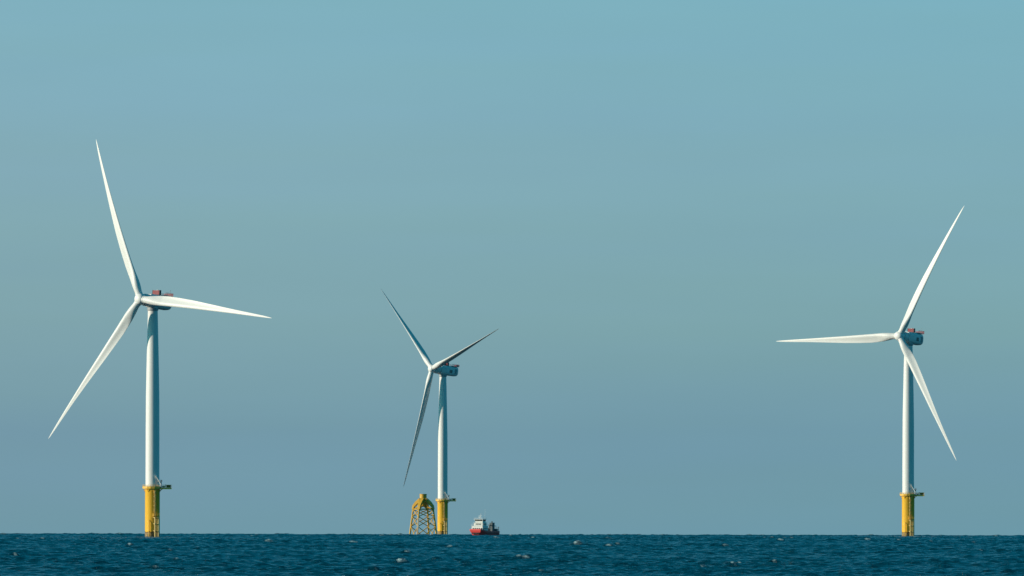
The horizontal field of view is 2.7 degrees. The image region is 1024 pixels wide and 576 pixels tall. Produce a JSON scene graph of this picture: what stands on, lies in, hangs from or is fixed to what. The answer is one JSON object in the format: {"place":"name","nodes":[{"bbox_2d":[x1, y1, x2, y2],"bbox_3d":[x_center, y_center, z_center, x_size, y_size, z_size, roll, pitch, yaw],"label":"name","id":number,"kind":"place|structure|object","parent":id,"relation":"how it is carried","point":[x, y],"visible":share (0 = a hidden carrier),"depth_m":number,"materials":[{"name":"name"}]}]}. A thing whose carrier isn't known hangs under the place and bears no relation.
{"place":"outdoors","nodes":[
{"label":"outdoors","id":0,"kind":"place"},
{"bbox_2d":[0,532,1023,575],"bbox_3d":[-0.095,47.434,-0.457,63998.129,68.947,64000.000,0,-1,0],"label":"sea","id":1,"kind":"structure","parent":0,"point":[126,554],"depth_m":5194.57,"materials":[{"name":"liquid"}]},
{"bbox_2d":[48,141,269,536],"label":"wind turbine","id":2,"kind":"object","parent":1,"relation":"in","point":[154,301],"visible":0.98,"depth_m":9569.80,"materials":[{"name":"white paint"}]},
{"bbox_2d":[409,494,436,533],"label":"jacket foundation","id":3,"kind":"object","parent":1,"relation":"in","point":[423,500],"visible":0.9,"depth_m":18496.09,"materials":[{"name":"paint"}]},
{"bbox_2d":[382,291,497,533],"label":"wind turbine","id":4,"kind":"object","parent":1,"relation":"in","point":[444,369],"visible":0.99,"depth_m":13704.70,"materials":[{"name":"white paint"}]},
{"bbox_2d":[470,513,499,534],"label":"work boat","id":5,"kind":"object","parent":1,"relation":"on","point":[480,527],"visible":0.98,"depth_m":11903.72,"materials":[{"name":"red paint"}]},
{"bbox_2d":[777,207,963,535],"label":"wind turbine","id":6,"kind":"object","parent":1,"relation":"in","point":[909,339],"visible":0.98,"depth_m":11348.93,"materials":[{"name":"white paint"}]},
{"bbox_2d":[0,0,1023,535],"label":"sky","id":7,"kind":"structure","parent":0,"point":[641,199],"materials":[{"name":"blue"}]}
]}

